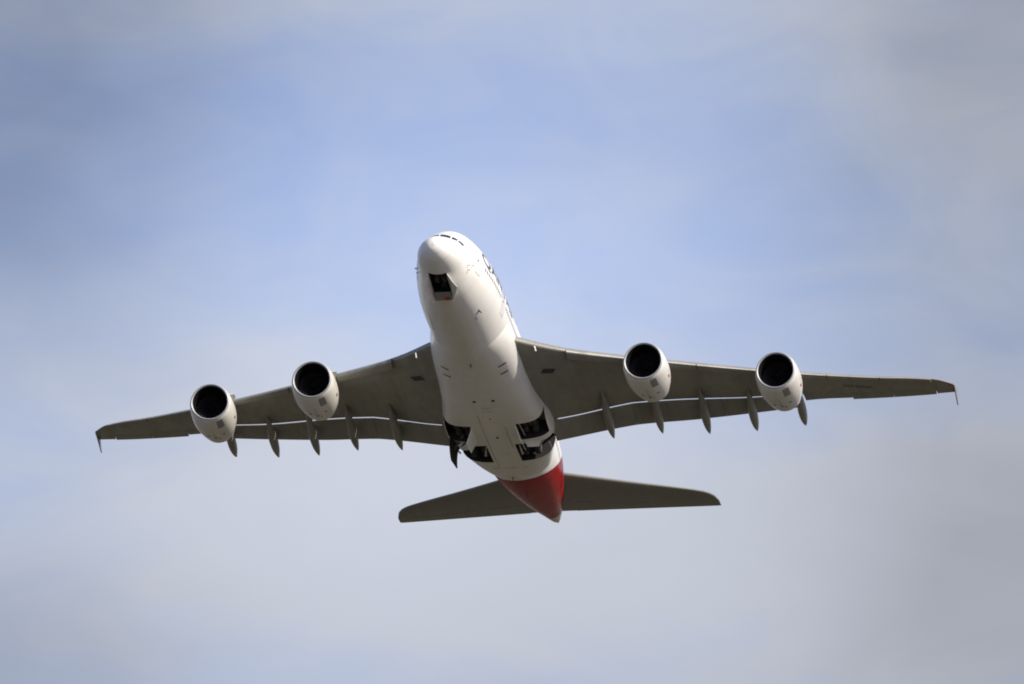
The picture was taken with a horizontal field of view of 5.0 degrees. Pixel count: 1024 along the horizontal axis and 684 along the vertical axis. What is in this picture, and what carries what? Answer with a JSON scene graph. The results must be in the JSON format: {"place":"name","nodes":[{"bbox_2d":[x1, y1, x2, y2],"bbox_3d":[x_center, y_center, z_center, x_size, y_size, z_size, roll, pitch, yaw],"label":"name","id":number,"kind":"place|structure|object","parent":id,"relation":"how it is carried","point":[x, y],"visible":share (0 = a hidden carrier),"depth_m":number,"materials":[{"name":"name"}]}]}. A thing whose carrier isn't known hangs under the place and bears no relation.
{"place":"outdoors","nodes":[
{"label":"outdoors","id":0,"kind":"place"},
{"bbox_2d":[0,0,1023,683],"label":"sky","id":1,"kind":"structure","parent":0,"point":[235,196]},
{"bbox_2d":[95,231,957,522],"bbox_3d":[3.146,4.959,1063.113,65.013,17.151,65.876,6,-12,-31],"label":"airliner","id":2,"kind":"object","parent":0,"point":[479,381],"visible":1,"depth_m":1051.50,"materials":[{"name":"paint"}]},
{"bbox_2d":[424,274,434,302],"bbox_3d":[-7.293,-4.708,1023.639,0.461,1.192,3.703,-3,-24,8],"label":"gear door","id":3,"kind":"structure","parent":2,"relation":"in","point":[428,287],"depth_m":1023.38,"materials":[{"name":"white paint"}]},
{"bbox_2d":[434,291,452,300],"bbox_3d":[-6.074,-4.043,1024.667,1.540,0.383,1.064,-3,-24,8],"label":"landing gear door","id":4,"kind":"structure","parent":2,"relation":"in","point":[439,296],"depth_m":1024.63,"materials":[{"name":"grey metal"}]},
{"bbox_2d":[447,274,456,300],"bbox_3d":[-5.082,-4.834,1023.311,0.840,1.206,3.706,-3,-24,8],"label":"gear door","id":5,"kind":"structure","parent":2,"relation":"in","point":[453,287],"depth_m":1022.88,"materials":[{"name":"white paint"}]},
{"bbox_2d":[449,434,458,467],"bbox_3d":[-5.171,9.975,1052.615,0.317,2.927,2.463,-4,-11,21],"label":"gear door","id":6,"kind":"structure","parent":2,"relation":"in","point":[453,453],"depth_m":1052.26,"materials":[{"name":"black metal"}]},
{"bbox_2d":[458,444,468,450],"bbox_3d":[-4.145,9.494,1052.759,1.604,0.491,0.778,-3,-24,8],"label":"gear door","id":7,"kind":"structure","parent":2,"relation":"in","point":[464,447],"depth_m":1052.78,"materials":[{"name":"white paint"}]},
{"bbox_2d":[466,428,476,452],"bbox_3d":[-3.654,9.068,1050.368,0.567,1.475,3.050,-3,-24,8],"label":"gear door","id":8,"kind":"structure","parent":2,"relation":"in","point":[471,442],"depth_m":1050.21,"materials":[{"name":"white paint"}]},
{"bbox_2d":[474,251,479,275],"bbox_3d":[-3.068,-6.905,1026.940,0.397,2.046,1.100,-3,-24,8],"label":"cabin door","id":9,"kind":"structure","parent":2,"relation":"in","point":[477,270],"depth_m":1026.89,"materials":[{"name":"white paint"}]},
{"bbox_2d":[500,293,503,315],"bbox_3d":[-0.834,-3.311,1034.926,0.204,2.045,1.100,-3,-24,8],"label":"cabin door","id":10,"kind":"structure","parent":2,"relation":"in","point":[502,309],"depth_m":1034.69,"materials":[{"name":"white paint"}]},
{"bbox_2d":[525,439,541,446],"bbox_3d":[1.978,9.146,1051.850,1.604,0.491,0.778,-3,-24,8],"label":"gear door","id":11,"kind":"structure","parent":2,"relation":"in","point":[530,443],"depth_m":1051.75,"materials":[{"name":"white paint"}]}
]}

